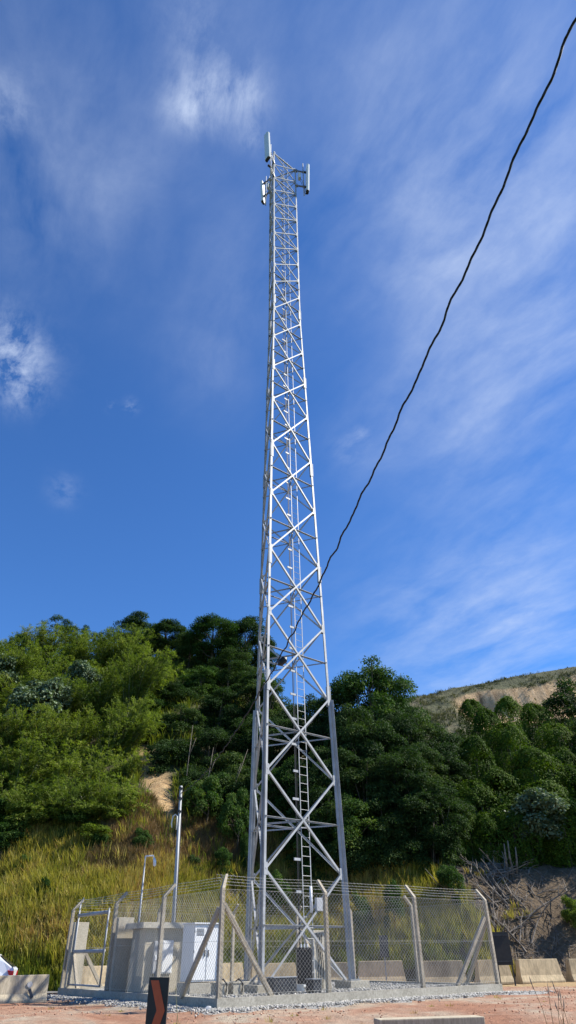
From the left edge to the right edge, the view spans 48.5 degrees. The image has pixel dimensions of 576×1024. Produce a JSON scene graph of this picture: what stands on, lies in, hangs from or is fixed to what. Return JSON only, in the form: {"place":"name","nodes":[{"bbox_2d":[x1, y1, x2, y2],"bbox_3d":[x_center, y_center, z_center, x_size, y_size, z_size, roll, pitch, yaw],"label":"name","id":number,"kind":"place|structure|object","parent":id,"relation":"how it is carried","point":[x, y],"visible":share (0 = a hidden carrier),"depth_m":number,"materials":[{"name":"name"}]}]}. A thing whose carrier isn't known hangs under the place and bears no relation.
{"place":"outdoors","nodes":[
{"label":"outdoors","id":0,"kind":"place"},
{"bbox_2d":[0,982,575,1023],"bbox_3d":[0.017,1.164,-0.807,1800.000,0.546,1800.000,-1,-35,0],"label":"ground","id":1,"kind":"structure","parent":0,"point":[356,1015],"depth_m":16.26,"materials":[{"name":"brown soil"}]},
{"bbox_2d":[0,974,49,1003],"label":"concrete barrier","id":2,"kind":"object","parent":1,"relation":"on","point":[23,988],"visible":1,"depth_m":21.28,"materials":[{"name":"concrete"}]},
{"bbox_2d":[145,977,169,1023],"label":"chevron sign","id":3,"kind":"object","parent":1,"relation":"on","point":[157,1001],"visible":1,"depth_m":10.34,"materials":[{"name":"metal"}]},
{"bbox_2d":[57,979,502,1007],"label":"kerb wall","id":4,"kind":"structure","parent":1,"relation":"on","point":[193,1001],"depth_m":19.89,"materials":[{"name":"concrete"}]},
{"bbox_2d":[60,875,231,998],"bbox_3d":[-5.309,14.770,21.951,0.563,3.215,11.864,22,-41,-29],"label":"chain link fence","id":5,"kind":"object","parent":4,"relation":"on","point":[198,957],"visible":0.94,"depth_m":20.51,"materials":[{"name":"metal"}]},
{"bbox_2d":[68,898,109,986],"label":"metal gate","id":6,"kind":"structure","parent":5,"relation":"attached to","point":[87,951],"depth_m":24.01,"materials":[{"name":"metal"}]},
{"bbox_2d":[74,900,301,985],"bbox_3d":[-4.072,19.264,28.460,11.617,3.215,0.531,22,-41,-29],"label":"chain link fence","id":7,"kind":"object","parent":4,"relation":"on","point":[90,964],"visible":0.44,"depth_m":29.11,"materials":[{"name":"metal"}]},
{"bbox_2d":[215,874,499,998],"bbox_3d":[2.730,13.983,20.984,11.830,3.215,0.475,22,-41,-30],"label":"chain link fence","id":8,"kind":"object","parent":4,"relation":"on","point":[224,908],"visible":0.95,"depth_m":20.25,"materials":[{"name":"metal"}]},
{"bbox_2d":[294,889,493,982],"bbox_3d":[3.945,18.535,27.576,0.547,3.215,11.766,22,-41,-30],"label":"chain link fence","id":9,"kind":"object","parent":4,"relation":"on","point":[414,943],"visible":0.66,"depth_m":26.28,"materials":[{"name":"metal"}]},
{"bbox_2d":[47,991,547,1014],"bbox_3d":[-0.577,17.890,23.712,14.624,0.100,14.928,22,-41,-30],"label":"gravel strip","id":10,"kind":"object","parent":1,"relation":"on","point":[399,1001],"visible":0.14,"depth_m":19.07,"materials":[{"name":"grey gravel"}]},
{"bbox_2d":[47,982,555,1016],"bbox_3d":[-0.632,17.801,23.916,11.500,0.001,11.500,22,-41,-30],"label":"gravel bed","id":11,"kind":"object","parent":1,"relation":"on","point":[305,990],"depth_m":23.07,"materials":[{"name":"grey gravel"}]},
{"bbox_2d":[64,922,88,988],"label":"gate pillar","id":12,"kind":"structure","parent":11,"relation":"on","point":[82,935],"depth_m":25.29,"materials":[{"name":"beige paint"}]},
{"bbox_2d":[109,917,133,991],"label":"gate pillar","id":13,"kind":"structure","parent":11,"relation":"on","point":[122,933],"depth_m":22.46,"materials":[{"name":"beige paint"}]},
{"bbox_2d":[125,922,184,992],"bbox_3d":[-4.369,15.595,22.367,2.440,2.050,1.450,22,-41,-30],"label":"equipment hut","id":14,"kind":"object","parent":11,"relation":"on","point":[172,947],"visible":0.41,"depth_m":21.91,"materials":[{"name":"beige paint"}]},
{"bbox_2d":[171,786,182,921],"bbox_3d":[-4.668,15.079,26.041,0.578,7.395,0.203,10,-36,-16],"label":"service pole","id":15,"kind":"object","parent":11,"relation":"on","point":[178,829],"visible":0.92,"depth_m":26.69,"materials":[{"name":"metal"}]},
{"bbox_2d":[181,17,575,793],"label":"overhead cable","id":16,"kind":"object","parent":15,"relation":"attached to","point":[429,347],"visible":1,"depth_m":8.72,"materials":[{"name":"black rubber"}]},
{"bbox_2d":[176,922,218,994],"bbox_3d":[-2.920,14.915,21.319,1.150,2.040,0.880,22,-41,-30],"label":"white cabinet","id":17,"kind":"object","parent":11,"relation":"on","point":[210,959],"visible":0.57,"depth_m":21.09,"materials":[{"name":"metal"}]},
{"bbox_2d":[231,151,369,993],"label":"lattice tower","id":18,"kind":"structure","parent":11,"relation":"on","point":[264,800],"depth_m":29.20,"materials":[{"name":"metal"}]},
{"bbox_2d":[358,960,405,980],"bbox_3d":[4.472,22.153,30.770,2.297,0.933,0.600,0,-35,-2],"label":"concrete barrier","id":19,"kind":"object","parent":1,"relation":"on","point":[381,970],"visible":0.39,"depth_m":30.68,"materials":[{"name":"grey concrete"}]},
{"bbox_2d":[374,1015,484,1023],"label":"concrete block","id":20,"kind":"object","parent":1,"relation":"on","point":[468,1019],"depth_m":12.04,"materials":[{"name":"grey concrete"}]},
{"bbox_2d":[416,960,466,982],"bbox_3d":[7.060,21.317,29.601,2.296,0.914,0.600,0,-35,-1],"label":"concrete barrier","id":21,"kind":"object","parent":1,"relation":"on","point":[442,966],"visible":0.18,"depth_m":29.52,"materials":[{"name":"grey concrete"}]},
{"bbox_2d":[492,932,515,985],"bbox_3d":[9.471,19.648,28.158,0.840,1.954,0.119,6,-35,-10],"label":"black board","id":22,"kind":"object","parent":1,"relation":"on","point":[502,948],"visible":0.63,"depth_m":28.31,"materials":[{"name":"metal"}]},
{"bbox_2d":[515,959,565,983],"bbox_3d":[11.789,21.594,30.106,2.377,0.920,0.600,10,-36,-16],"label":"concrete barrier","id":23,"kind":"object","parent":1,"relation":"on","point":[542,970],"visible":0.88,"depth_m":29.93,"materials":[{"name":"beige concrete"}]},
{"bbox_2d":[0,660,575,990],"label":"hillside","id":24,"kind":"structure","parent":0,"point":[161,784],"depth_m":37.19,"materials":[{"name":"soil"}]},
{"bbox_2d":[0,703,44,764],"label":"bamboo clump","id":25,"kind":"object","parent":24,"relation":"on","point":[6,736],"visible":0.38,"depth_m":51.04,"materials":[{"name":"green plant"}]},
{"bbox_2d":[0,801,49,831],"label":"shrub","id":26,"kind":"object","parent":24,"relation":"on","point":[19,820],"visible":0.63,"depth_m":39.80,"materials":[{"name":"green plant"}]},
{"bbox_2d":[0,647,54,711],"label":"bamboo clump","id":27,"kind":"object","parent":24,"relation":"on","point":[21,662],"visible":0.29,"depth_m":62.74,"materials":[{"name":"green plant"}]},
{"bbox_2d":[4,676,73,727],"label":"silver tree","id":28,"kind":"object","parent":24,"relation":"on","point":[51,688],"visible":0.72,"depth_m":54.83,"materials":[{"name":"green plant"}]},
{"bbox_2d":[2,706,80,768],"bbox_3d":[-19.920,18.958,50.896,7.196,7.038,6.023,-1,-35,1],"label":"bamboo clump","id":29,"kind":"object","parent":24,"relation":"on","point":[21,724],"visible":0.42,"depth_m":50.70,"materials":[{"name":"green plant"}]},
{"bbox_2d":[0,666,83,726],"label":"bamboo clump","id":30,"kind":"object","parent":24,"relation":"on","point":[12,686],"visible":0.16,"depth_m":57.18,"materials":[{"name":"green plant"}]},
{"bbox_2d":[19,619,74,669],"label":"bamboo clump","id":31,"kind":"object","parent":24,"relation":"on","point":[42,643],"visible":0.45,"depth_m":75.62,"materials":[{"name":"green plant"}]},
{"bbox_2d":[0,730,104,800],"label":"bamboo clump","id":32,"kind":"object","parent":24,"relation":"on","point":[27,758],"visible":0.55,"depth_m":46.12,"materials":[{"name":"green plant"}]},
{"bbox_2d":[9,753,106,794],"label":"bamboo clump","id":33,"kind":"object","parent":24,"relation":"on","point":[64,769],"visible":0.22,"depth_m":45.61,"materials":[{"name":"green plant"}]},
{"bbox_2d":[32,697,104,761],"bbox_3d":[-17.877,18.807,51.091,5.933,7.014,6.090,8,-36,-12],"label":"bamboo clump","id":34,"kind":"object","parent":24,"relation":"on","point":[84,733],"visible":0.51,"depth_m":51.31,"materials":[{"name":"green plant"}]},
{"bbox_2d":[23,773,132,828],"bbox_3d":[-13.861,20.696,41.125,7.110,6.883,6.857,-20,-39,25],"label":"bamboo clump","id":35,"kind":"object","parent":24,"relation":"on","point":[80,801],"visible":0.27,"depth_m":41.10,"materials":[{"name":"green plant"}]},
{"bbox_2d":[64,659,103,701],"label":"silver tree","id":36,"kind":"object","parent":24,"relation":"on","point":[80,668],"visible":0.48,"depth_m":61.15,"materials":[{"name":"green plant"}]},
{"bbox_2d":[58,635,116,675],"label":"bamboo clump","id":37,"kind":"object","parent":24,"relation":"on","point":[80,652],"visible":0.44,"depth_m":68.43,"materials":[{"name":"green plant"}]},
{"bbox_2d":[68,675,130,730],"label":"bamboo clump","id":38,"kind":"object","parent":24,"relation":"on","point":[94,697],"visible":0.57,"depth_m":57.14,"materials":[{"name":"green plant"}]},
{"bbox_2d":[53,770,151,824],"bbox_3d":[-12.275,20.725,41.825,6.784,7.038,6.824,2,-35,-4],"label":"bamboo clump","id":39,"kind":"object","parent":24,"relation":"on","point":[123,801],"visible":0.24,"depth_m":41.71,"materials":[{"name":"green plant"}]},
{"bbox_2d":[63,739,153,787],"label":"bamboo clump","id":40,"kind":"object","parent":24,"relation":"on","point":[124,766],"visible":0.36,"depth_m":47.44,"materials":[{"name":"green plant"}]},
{"bbox_2d":[89,626,152,680],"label":"bamboo clump","id":41,"kind":"object","parent":24,"relation":"on","point":[122,644],"visible":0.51,"depth_m":69.10,"materials":[{"name":"green plant"}]},
{"bbox_2d":[87,702,165,765],"bbox_3d":[-13.253,19.323,51.664,6.678,6.944,6.163,13,-37,-19],"label":"bamboo clump","id":42,"kind":"object","parent":24,"relation":"on","point":[132,740],"visible":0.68,"depth_m":51.45,"materials":[{"name":"green plant"}]},
{"bbox_2d":[100,693,161,750],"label":"bamboo clump","id":43,"kind":"object","parent":24,"relation":"on","point":[140,710],"visible":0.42,"depth_m":53.23,"materials":[{"name":"green plant"}]},
{"bbox_2d":[107,642,185,717],"bbox_3d":[-13.293,16.529,59.273,6.927,8.298,6.989,-1,-35,0],"label":"bamboo clump","id":44,"kind":"object","parent":24,"relation":"on","point":[142,681],"visible":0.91,"depth_m":59.06,"materials":[{"name":"green plant"}]},
{"bbox_2d":[140,618,189,659],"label":"dark tree","id":45,"kind":"object","parent":24,"relation":"on","point":[167,626],"visible":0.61,"depth_m":77.99,"materials":[{"name":"green plant"}]},
{"bbox_2d":[49,786,291,895],"bbox_3d":[-6.473,20.946,41.277,17.203,7.107,9.048,12,-37,-18],"label":"dry scrub","id":46,"kind":"object","parent":24,"relation":"on","point":[131,852],"visible":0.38,"depth_m":40.09,"materials":[{"name":"plant"}]},
{"bbox_2d":[143,737,207,778],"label":"dark tree","id":47,"kind":"object","parent":24,"relation":"on","point":[175,747],"visible":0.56,"depth_m":49.61,"materials":[{"name":"green plant"}]},
{"bbox_2d":[155,703,210,746],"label":"dark tree","id":48,"kind":"object","parent":24,"relation":"on","point":[191,714],"visible":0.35,"depth_m":55.89,"materials":[{"name":"green plant"}]},
{"bbox_2d":[169,632,215,671],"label":"dark tree","id":49,"kind":"object","parent":24,"relation":"on","point":[179,651],"visible":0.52,"depth_m":74.18,"materials":[{"name":"green plant"}]},
{"bbox_2d":[176,775,222,824],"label":"shrub","id":50,"kind":"object","parent":24,"relation":"on","point":[195,791],"visible":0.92,"depth_m":43.16,"materials":[{"name":"green plant"}]},
{"bbox_2d":[175,665,223,697],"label":"dark tree","id":51,"kind":"object","parent":24,"relation":"on","point":[201,673],"visible":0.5,"depth_m":64.92,"materials":[{"name":"green plant"}]},
{"bbox_2d":[182,612,238,662],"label":"dark tree","id":52,"kind":"object","parent":24,"relation":"on","point":[203,626],"visible":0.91,"depth_m":73.55,"materials":[{"name":"green plant"}]},
{"bbox_2d":[184,725,238,773],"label":"dark tree","id":53,"kind":"object","parent":24,"relation":"on","point":[215,739],"visible":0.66,"depth_m":51.49,"materials":[{"name":"green plant"}]},
{"bbox_2d":[190,686,245,730],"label":"dark tree","id":54,"kind":"object","parent":24,"relation":"on","point":[213,702],"visible":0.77,"depth_m":58.53,"materials":[{"name":"green plant"}]},
{"bbox_2d":[203,646,256,686],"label":"dark tree","id":55,"kind":"object","parent":24,"relation":"on","point":[239,662],"visible":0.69,"depth_m":68.62,"materials":[{"name":"green plant"}]},
{"bbox_2d":[216,785,249,853],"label":"shrub","id":56,"kind":"object","parent":24,"relation":"on","point":[228,818],"visible":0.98,"depth_m":41.97,"materials":[{"name":"green plant"}]},
{"bbox_2d":[207,751,278,795],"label":"dark tree","id":57,"kind":"object","parent":24,"relation":"on","point":[233,760],"visible":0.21,"depth_m":48.95,"materials":[{"name":"green plant"}]},
{"bbox_2d":[214,615,276,671],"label":"dark tree","id":58,"kind":"object","parent":24,"relation":"on","point":[249,624],"visible":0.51,"depth_m":75.19,"materials":[{"name":"green plant"}]},
{"bbox_2d":[0,802,515,990],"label":"tall grass","id":59,"kind":"structure","parent":24,"relation":"on","point":[31,920],"depth_m":34.73,"materials":[{"name":"green plant"}]},
{"bbox_2d":[221,766,294,825],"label":"dark tree","id":60,"kind":"object","parent":24,"relation":"on","point":[245,777],"visible":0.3,"depth_m":45.28,"materials":[{"name":"green plant"}]},
{"bbox_2d":[234,678,291,730],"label":"dark tree","id":61,"kind":"object","parent":24,"relation":"on","point":[253,685],"visible":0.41,"depth_m":60.00,"materials":[{"name":"green plant"}]},
{"bbox_2d":[226,715,313,768],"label":"dark tree","id":62,"kind":"object","parent":24,"relation":"on","point":[286,723],"visible":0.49,"depth_m":52.27,"materials":[{"name":"green plant"}]},
{"bbox_2d":[0,650,575,901],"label":"undergrowth","id":63,"kind":"object","parent":24,"relation":"on","point":[136,779],"visible":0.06,"depth_m":46.63,"materials":[{"name":"green plant"}]},
{"bbox_2d":[267,754,322,824],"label":"layered tree","id":64,"kind":"object","parent":24,"relation":"on","point":[282,803],"visible":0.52,"depth_m":45.01,"materials":[{"name":"green plant"}]},
{"bbox_2d":[278,816,338,883],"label":"layered tree","id":65,"kind":"object","parent":24,"relation":"on","point":[306,863],"visible":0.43,"depth_m":40.33,"materials":[{"name":"green plant"}]},
{"bbox_2d":[300,709,339,788],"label":"layered tree","id":66,"kind":"object","parent":24,"relation":"on","point":[318,718],"visible":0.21,"depth_m":52.07,"materials":[{"name":"green plant"}]},
{"bbox_2d":[285,770,363,845],"bbox_3d":[2.441,21.000,42.480,5.958,7.794,5.382,-9,-36,12],"label":"layered tree","id":67,"kind":"object","parent":24,"relation":"on","point":[314,788],"visible":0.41,"depth_m":42.67,"materials":[{"name":"green plant"}]},
{"bbox_2d":[301,742,369,816],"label":"layered tree","id":68,"kind":"object","parent":24,"relation":"on","point":[343,754],"visible":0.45,"depth_m":44.74,"materials":[{"name":"green plant"}]},
{"bbox_2d":[308,679,375,769],"bbox_3d":[4.491,20.350,52.871,5.973,12.343,6.109,23,-41,-30],"label":"layered tree","id":69,"kind":"object","parent":24,"relation":"on","point":[336,700],"visible":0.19,"depth_m":54.30,"materials":[{"name":"green plant"}]},
{"bbox_2d":[310,793,387,866],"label":"layered tree","id":70,"kind":"object","parent":24,"relation":"on","point":[348,808],"visible":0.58,"depth_m":40.45,"materials":[{"name":"green plant"}]},
{"bbox_2d":[316,702,390,806],"bbox_3d":[4.718,19.922,47.022,5.718,11.688,5.881,7,-36,-11],"label":"layered tree","id":71,"kind":"object","parent":24,"relation":"on","point":[346,728],"visible":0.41,"depth_m":48.14,"materials":[{"name":"green plant"}]},
{"bbox_2d":[331,757,385,838],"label":"layered tree","id":72,"kind":"object","parent":24,"relation":"on","point":[349,775],"visible":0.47,"depth_m":43.82,"materials":[{"name":"green plant"}]},
{"bbox_2d":[330,655,403,749],"bbox_3d":[6.821,19.659,52.433,7.520,15.452,7.682,-8,-35,11],"label":"layered tree","id":73,"kind":"object","parent":24,"relation":"on","point":[352,683],"visible":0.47,"depth_m":53.91,"materials":[{"name":"green plant"}]},
{"bbox_2d":[335,821,411,883],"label":"layered tree","id":74,"kind":"object","parent":24,"relation":"on","point":[364,842],"visible":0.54,"depth_m":39.12,"materials":[{"name":"green plant"}]},
{"bbox_2d":[354,798,415,870],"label":"layered tree","id":75,"kind":"object","parent":24,"relation":"on","point":[388,818],"visible":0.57,"depth_m":40.47,"materials":[{"name":"green plant"}]},
{"bbox_2d":[349,717,421,806],"bbox_3d":[6.802,20.005,45.512,6.185,10.935,5.696,-18,-38,23],"label":"layered tree","id":76,"kind":"object","parent":24,"relation":"on","point":[383,735],"visible":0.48,"depth_m":46.94,"materials":[{"name":"green plant"}]},
{"bbox_2d":[355,673,432,763],"bbox_3d":[9.055,20.157,52.975,6.083,14.775,7.658,10,-36,-15],"label":"layered tree","id":77,"kind":"object","parent":24,"relation":"on","point":[404,682],"visible":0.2,"depth_m":54.57,"materials":[{"name":"green plant"}]},
{"bbox_2d":[359,745,443,826],"bbox_3d":[7.527,20.090,43.042,5.270,8.242,5.226,7,-35,-11],"label":"layered tree","id":78,"kind":"object","parent":24,"relation":"on","point":[395,762],"visible":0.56,"depth_m":43.54,"materials":[{"name":"green plant"}]},
{"bbox_2d":[377,706,430,783],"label":"layered tree","id":79,"kind":"object","parent":24,"relation":"on","point":[403,722],"visible":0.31,"depth_m":49.42,"materials":[{"name":"green plant"}]},
{"bbox_2d":[382,824,438,879],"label":"layered tree","id":80,"kind":"object","parent":24,"relation":"on","point":[419,844],"visible":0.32,"depth_m":39.43,"materials":[{"name":"green plant"}]},
{"bbox_2d":[377,767,448,851],"bbox_3d":[8.282,20.754,42.355,5.741,7.014,5.850,-23,-41,29],"label":"layered tree","id":81,"kind":"object","parent":24,"relation":"on","point":[417,802],"visible":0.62,"depth_m":41.46,"materials":[{"name":"green plant"}]},
{"bbox_2d":[403,741,456,822],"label":"layered tree","id":82,"kind":"object","parent":24,"relation":"on","point":[431,756],"visible":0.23,"depth_m":45.80,"materials":[{"name":"green plant"}]},
{"bbox_2d":[405,824,469,867],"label":"layered tree","id":83,"kind":"object","parent":24,"relation":"on","point":[451,857],"visible":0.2,"depth_m":39.68,"materials":[{"name":"green plant"}]},
{"bbox_2d":[408,777,476,859],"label":"layered tree","id":84,"kind":"object","parent":24,"relation":"on","point":[454,820],"visible":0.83,"depth_m":40.99,"materials":[{"name":"green plant"}]},
{"bbox_2d":[417,732,481,792],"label":"layered tree","id":85,"kind":"object","parent":24,"relation":"on","point":[443,746],"visible":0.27,"depth_m":48.69,"materials":[{"name":"green plant"}]},
{"bbox_2d":[434,863,466,905],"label":"shrub","id":86,"kind":"object","parent":24,"relation":"on","point":[448,875],"visible":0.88,"depth_m":36.29,"materials":[{"name":"green plant"}]},
{"bbox_2d":[434,754,479,824],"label":"layered tree","id":87,"kind":"object","parent":24,"relation":"on","point":[456,765],"visible":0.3,"depth_m":46.77,"materials":[{"name":"green plant"}]},
{"bbox_2d":[450,779,502,845],"bbox_3d":[12.975,22.172,43.439,3.587,7.619,3.872,-13,-37,17],"label":"vine mound","id":88,"kind":"object","parent":24,"relation":"on","point":[470,789],"visible":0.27,"depth_m":44.31,"materials":[{"name":"green plant"}]},
{"bbox_2d":[458,698,494,770],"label":"vine mound","id":89,"kind":"object","parent":24,"relation":"on","point":[469,707],"visible":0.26,"depth_m":56.33,"materials":[{"name":"green plant"}]},
{"bbox_2d":[457,733,503,836],"bbox_3d":[14.299,20.813,47.468,3.409,8.454,3.292,11,-36,-17],"label":"vine mound","id":90,"kind":"object","parent":24,"relation":"on","point":[474,742],"visible":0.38,"depth_m":48.23,"materials":[{"name":"green plant"}]},
{"bbox_2d":[471,706,512,799],"bbox_3d":[16.920,20.906,52.183,2.962,10.196,3.558,9,-36,-14],"label":"vine mound","id":91,"kind":"object","parent":24,"relation":"on","point":[484,716],"visible":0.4,"depth_m":53.49,"materials":[{"name":"green plant"}]},
{"bbox_2d":[467,811,518,864],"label":"vine mound","id":92,"kind":"object","parent":24,"relation":"on","point":[484,818],"visible":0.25,"depth_m":41.07,"materials":[{"name":"green plant"}]},
{"bbox_2d":[478,765,526,848],"bbox_3d":[15.227,21.895,44.943,4.076,7.619,4.077,-13,-36,17],"label":"vine mound","id":93,"kind":"object","parent":24,"relation":"on","point":[497,773],"visible":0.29,"depth_m":45.45,"materials":[{"name":"green plant"}]},
{"bbox_2d":[440,859,575,972],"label":"twigs","id":94,"kind":"object","parent":24,"relation":"on","point":[522,932],"visible":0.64,"depth_m":35.64,"materials":[{"name":"brown plant"}]},
{"bbox_2d":[484,719,537,802],"bbox_3d":[17.699,20.826,49.919,4.082,9.193,3.788,3,-35,-5],"label":"vine mound","id":95,"kind":"object","parent":24,"relation":"on","point":[506,729],"visible":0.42,"depth_m":50.67,"materials":[{"name":"green plant"}]},
{"bbox_2d":[493,693,537,778],"bbox_3d":[20.454,21.732,57.747,3.669,10.930,3.435,-6,-35,8],"label":"vine mound","id":96,"kind":"object","parent":24,"relation":"on","point":[503,704],"visible":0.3,"depth_m":59.31,"materials":[{"name":"green plant"}]},
{"bbox_2d":[483,803,548,869],"bbox_3d":[14.783,22.605,40.807,4.048,7.715,3.854,6,-35,-10],"label":"vine mound","id":97,"kind":"object","parent":24,"relation":"on","point":[501,813],"visible":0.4,"depth_m":40.62,"materials":[{"name":"green plant"}]},
{"bbox_2d":[494,786,570,863],"bbox_3d":[16.334,21.145,41.711,5.243,5.608,4.575,-27,-42,32],"label":"pale shrub","id":98,"kind":"object","parent":24,"relation":"on","point":[531,798],"visible":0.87,"depth_m":41.22,"materials":[{"name":"green plant"}]},
{"bbox_2d":[504,743,573,839],"bbox_3d":[18.393,21.067,46.929,4.735,7.750,4.976,5,-35,-8],"label":"vine mound","id":99,"kind":"object","parent":24,"relation":"on","point":[524,754],"visible":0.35,"depth_m":46.88,"materials":[{"name":"green plant"}]},
{"bbox_2d":[519,701,558,775],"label":"vine mound","id":100,"kind":"object","parent":24,"relation":"on","point":[533,711],"visible":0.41,"depth_m":58.85,"materials":[{"name":"green plant"}]},
{"bbox_2d":[512,776,575,866],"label":"vine mound","id":101,"kind":"object","parent":24,"relation":"on","point":[547,785],"visible":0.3,"depth_m":41.91,"materials":[{"name":"green plant"}]},
{"bbox_2d":[532,722,575,785],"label":"vine mound","id":102,"kind":"object","parent":24,"relation":"on","point":[554,731],"visible":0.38,"depth_m":54.03,"materials":[{"name":"green plant"}]},
{"bbox_2d":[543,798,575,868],"bbox_3d":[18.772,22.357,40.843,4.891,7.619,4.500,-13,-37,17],"label":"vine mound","id":103,"kind":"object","parent":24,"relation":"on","point":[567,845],"visible":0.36,"depth_m":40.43,"materials":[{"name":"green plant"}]},
{"bbox_2d":[544,677,575,721],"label":"edge tree","id":104,"kind":"object","parent":24,"relation":"on","point":[560,695],"visible":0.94,"depth_m":62.08,"materials":[{"name":"green plant"}]},
{"bbox_2d":[0,0,575,714],"label":"sky","id":105,"kind":"structure","parent":0,"point":[134,221],"materials":[{"name":"blue"}]},
{"bbox_2d":[302,667,575,769],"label":"hill","id":106,"kind":"structure","parent":0,"point":[488,697],"depth_m":148.16,"materials":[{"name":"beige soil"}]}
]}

